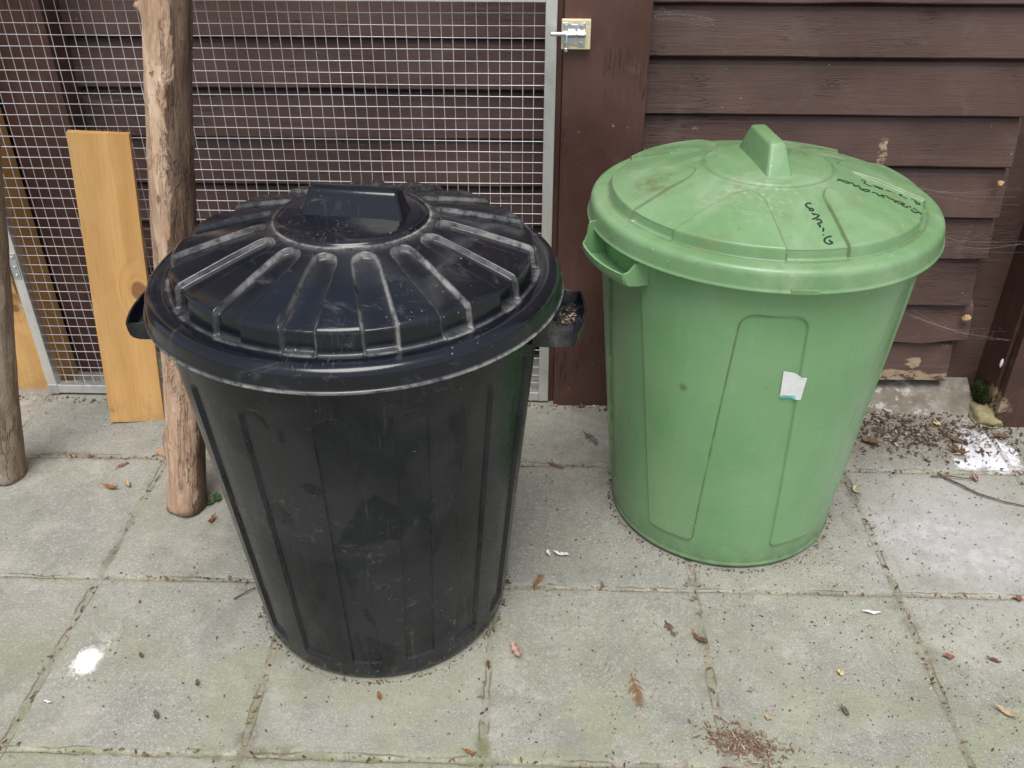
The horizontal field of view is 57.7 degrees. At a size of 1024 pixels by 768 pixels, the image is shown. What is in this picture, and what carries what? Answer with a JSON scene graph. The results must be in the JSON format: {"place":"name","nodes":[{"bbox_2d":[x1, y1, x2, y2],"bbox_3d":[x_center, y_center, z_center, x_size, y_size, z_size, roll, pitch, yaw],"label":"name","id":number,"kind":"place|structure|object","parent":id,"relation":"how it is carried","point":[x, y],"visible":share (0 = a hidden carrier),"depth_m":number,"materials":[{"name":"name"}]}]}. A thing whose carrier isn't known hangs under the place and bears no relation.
{"place":"outdoors","nodes":[
{"label":"outdoors","id":0,"kind":"place"},
{"bbox_2d":[0,344,1023,767],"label":"ground","id":1,"kind":"structure","parent":0,"point":[70,534],"depth_m":1.76,"materials":[{"name":"concrete"}]},
{"bbox_2d":[0,141,27,484],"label":"log pole","id":2,"kind":"object","parent":1,"relation":"on","point":[13,466],"visible":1,"depth_m":2.05,"materials":[{"name":"brown wood"}]},
{"bbox_2d":[0,108,77,388],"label":"softwood post","id":3,"kind":"object","parent":1,"relation":"on","point":[31,375],"visible":0.6,"depth_m":2.38,"materials":[{"name":"wood"}]},
{"bbox_2d":[101,483,117,488],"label":"leaf","id":4,"kind":"object","parent":1,"relation":"on","point":[110,486],"visible":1,"depth_m":2.13,"materials":[{"name":"orange plant"}]},
{"bbox_2d":[66,130,164,421],"bbox_3d":[-0.933,-0.236,2.210,0.131,0.730,0.024,-2,27,-10],"label":"plank","id":5,"kind":"object","parent":1,"relation":"on","point":[104,178],"visible":0.97,"depth_m":2.17,"materials":[{"name":"brown wood"}]},
{"bbox_2d":[153,710,158,718],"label":"leaf","id":6,"kind":"object","parent":1,"relation":"on","point":[156,713],"visible":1,"depth_m":1.61,"materials":[{"name":"grey plant"}]},
{"bbox_2d":[133,0,206,516],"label":"log pole","id":7,"kind":"object","parent":1,"relation":"on","point":[167,38],"visible":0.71,"depth_m":1.79,"materials":[{"name":"brown wood"}]},
{"bbox_2d":[208,512,215,521],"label":"leaf","id":8,"kind":"object","parent":1,"relation":"on","point":[211,519],"visible":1,"depth_m":2.04,"materials":[{"name":"brown plant"}]},
{"bbox_2d":[213,492,221,499],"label":"leaf","id":9,"kind":"object","parent":1,"relation":"on","point":[217,496],"visible":1,"depth_m":2.10,"materials":[{"name":"green plant"}]},
{"bbox_2d":[126,180,585,676],"bbox_3d":[-0.249,0.052,1.646,0.664,0.841,0.667,-22,39,-31],"label":"dustbin","id":10,"kind":"object","parent":1,"relation":"on","point":[353,360],"visible":1,"depth_m":1.39,"materials":[{"name":"black plastic"}]},
{"bbox_2d":[462,748,475,753],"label":"leaf","id":11,"kind":"object","parent":1,"relation":"on","point":[469,751],"visible":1,"depth_m":1.54,"materials":[{"name":"orange plant"}]},
{"bbox_2d":[0,0,1023,416],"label":"shed","id":12,"kind":"structure","parent":1,"relation":"on","point":[926,96],"depth_m":2.17,"materials":[{"name":"wood"}]},
{"bbox_2d":[78,86,144,107],"bbox_3d":[-0.933,-0.695,2.229,0.265,0.082,0.011,1,33,1],"label":"cobweb","id":13,"kind":"object","parent":12,"relation":"attached to","point":[106,99],"visible":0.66,"depth_m":2.23,"materials":[{"name":"grey fabric"}]},
{"bbox_2d":[919,187,1010,204],"bbox_3d":[1.010,-0.437,2.112,0.311,0.062,0.006,2,33,3],"label":"cobweb","id":14,"kind":"object","parent":12,"relation":"attached to","point":[958,193],"visible":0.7,"depth_m":2.11,"materials":[{"name":"grey fabric"}]},
{"bbox_2d":[961,315,970,321],"bbox_3d":[1.122,-0.163,2.292,0.023,0.018,0.015,1,33,1],"label":"cocoon","id":15,"kind":"object","parent":12,"relation":"attached to","point":[965,318],"visible":1,"depth_m":2.29},
{"bbox_2d":[997,181,1003,186],"bbox_3d":[1.108,-0.455,2.106,0.016,0.014,0.014,1,33,1],"label":"cocoon","id":16,"kind":"object","parent":12,"relation":"attached to","point":[1000,183],"visible":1,"depth_m":2.10},
{"bbox_2d":[0,303,1023,767],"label":"leaf litter","id":17,"kind":"object","parent":1,"relation":"on","point":[744,749],"visible":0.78,"depth_m":1.81,"materials":[{"name":"brown plant"}]},
{"bbox_2d":[511,639,520,656],"bbox_3d":[0.006,0.490,1.724,0.016,0.017,0.040,-13,35,-19],"label":"leaf","id":18,"kind":"object","parent":1,"relation":"on","point":[515,649],"visible":1,"depth_m":1.73,"materials":[{"name":"plant"}]},
{"bbox_2d":[533,574,543,589],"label":"conifer sprig","id":19,"kind":"object","parent":1,"relation":"on","point":[540,578],"visible":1,"depth_m":1.88,"materials":[{"name":"orange plant"}]},
{"bbox_2d":[553,550,568,555],"bbox_3d":[0.102,0.354,1.945,0.035,0.011,0.010,8,33,12],"label":"paper scrap","id":20,"kind":"object","parent":1,"relation":"on","point":[561,553],"visible":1,"depth_m":1.95,"materials":[{"name":"white paper"}]},
{"bbox_2d":[583,431,597,445],"bbox_3d":[0.193,0.134,2.296,0.025,0.006,0.066,-16,36,-24],"label":"conifer sprig","id":21,"kind":"object","parent":1,"relation":"on","point":[588,434],"visible":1,"depth_m":2.29,"materials":[{"name":"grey plant"}]},
{"bbox_2d":[548,0,653,405],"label":"gate post","id":22,"kind":"object","parent":1,"relation":"on","point":[602,57],"visible":0.73,"depth_m":2.04,"materials":[{"name":"brown wood"}]},
{"bbox_2d":[0,0,557,400],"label":"gate","id":23,"kind":"structure","parent":22,"relation":"attached to","point":[55,383],"depth_m":2.08,"materials":[{"name":"metal"}]},
{"bbox_2d":[628,673,644,708],"bbox_3d":[0.220,0.545,1.653,0.031,0.006,0.078,-3,33,-5],"label":"conifer sprig","id":24,"kind":"object","parent":1,"relation":"on","point":[637,695],"visible":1,"depth_m":1.65,"materials":[{"name":"orange plant"}]},
{"bbox_2d":[664,620,676,636],"bbox_3d":[0.301,0.467,1.775,0.018,0.006,0.044,-10,34,-15],"label":"conifer sprig","id":25,"kind":"object","parent":1,"relation":"on","point":[668,624],"visible":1,"depth_m":1.78,"materials":[{"name":"brown plant"}]},
{"bbox_2d":[693,633,707,642],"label":"leaf","id":26,"kind":"object","parent":1,"relation":"on","point":[701,639],"visible":1,"depth_m":1.75,"materials":[{"name":"brown plant"}]},
{"bbox_2d":[583,124,945,566],"bbox_3d":[0.468,-0.099,1.891,0.671,0.832,0.653,1,33,1],"label":"dustbin","id":27,"kind":"object","parent":1,"relation":"on","point":[759,280],"visible":1,"depth_m":1.65,"materials":[{"name":"green plastic"}]},
{"bbox_2d":[841,704,849,715],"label":"leaf","id":28,"kind":"object","parent":1,"relation":"on","point":[845,710],"visible":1,"depth_m":1.61,"materials":[{"name":"brown plant"}]},
{"bbox_2d":[853,483,862,493],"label":"leaf","id":29,"kind":"object","parent":1,"relation":"on","point":[854,489],"visible":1,"depth_m":2.13,"materials":[{"name":"yellow plant"}]},
{"bbox_2d":[861,435,879,443],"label":"leaf","id":30,"kind":"object","parent":1,"relation":"on","point":[870,439],"visible":1,"depth_m":2.28,"materials":[{"name":"brown plant"}]},
{"bbox_2d":[862,610,880,613],"bbox_3d":[0.698,0.443,1.805,0.036,0.008,0.008,4,33,7],"label":"feather","id":31,"kind":"object","parent":1,"relation":"on","point":[873,612],"visible":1,"depth_m":1.80,"materials":[{"name":"white"}]},
{"bbox_2d":[943,653,954,658],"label":"leaf","id":32,"kind":"object","parent":1,"relation":"on","point":[949,656],"visible":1,"depth_m":1.72,"materials":[{"name":"brown plant"}]},
{"bbox_2d":[931,475,973,479],"bbox_3d":[1.026,0.217,2.162,0.095,0.006,0.006,4,33,7],"label":"twig","id":33,"kind":"object","parent":1,"relation":"on","point":[949,476],"visible":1,"depth_m":2.16,"materials":[{"name":"brown wood"}]},
{"bbox_2d":[947,444,968,453],"bbox_3d":[1.076,0.158,2.242,0.052,0.017,0.014,17,36,25],"label":"leaf","id":34,"kind":"object","parent":1,"relation":"on","point":[955,448],"visible":1,"depth_m":2.24,"materials":[{"name":"brown plant"}]},
{"bbox_2d":[948,436,967,442],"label":"leaf","id":35,"kind":"object","parent":1,"relation":"on","point":[957,440],"visible":1,"depth_m":2.28,"materials":[{"name":"brown plant"}]},
{"bbox_2d":[972,471,979,480],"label":"leaf","id":36,"kind":"object","parent":1,"relation":"on","point":[975,477],"visible":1,"depth_m":2.15,"materials":[{"name":"plant"}]},
{"bbox_2d":[937,472,1023,505],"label":"twig","id":37,"kind":"object","parent":1,"relation":"on","point":[951,480],"visible":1,"depth_m":2.12,"materials":[{"name":"brown wood"}]},
{"bbox_2d":[968,401,1002,427],"bbox_3d":[1.210,0.069,2.372,0.080,0.036,0.116,1,33,1],"label":"stone","id":38,"kind":"object","parent":1,"relation":"on","point":[983,415],"visible":0.82,"depth_m":2.35,"materials":[{"name":"beige stone"}]},
{"bbox_2d":[969,379,989,404],"bbox_3d":[1.202,0.022,2.385,0.038,0.067,0.089,1,33,1],"label":"moss","id":39,"kind":"object","parent":38,"relation":"on","point":[979,392],"visible":1,"depth_m":2.37,"materials":[{"name":"green plant"}]},
{"bbox_2d":[986,655,1001,662],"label":"leaf","id":40,"kind":"object","parent":1,"relation":"on","point":[995,659],"visible":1,"depth_m":1.71,"materials":[{"name":"brown plant"}]},
{"bbox_2d":[974,223,1023,426],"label":"corner post","id":41,"kind":"object","parent":1,"relation":"on","point":[1005,385],"visible":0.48,"depth_m":2.29,"materials":[{"name":"brown wood"}]},
{"bbox_2d":[991,432,1009,438],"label":"leaf","id":42,"kind":"object","parent":1,"relation":"on","point":[1002,435],"visible":1,"depth_m":2.30,"materials":[{"name":"brown plant"}]},
{"bbox_2d":[993,702,1019,717],"bbox_3d":[0.856,0.567,1.609,0.044,0.013,0.009,26,40,34],"label":"leaf","id":43,"kind":"object","parent":1,"relation":"on","point":[1006,712],"visible":1,"depth_m":1.61,"materials":[{"name":"beige plant"}]}
]}

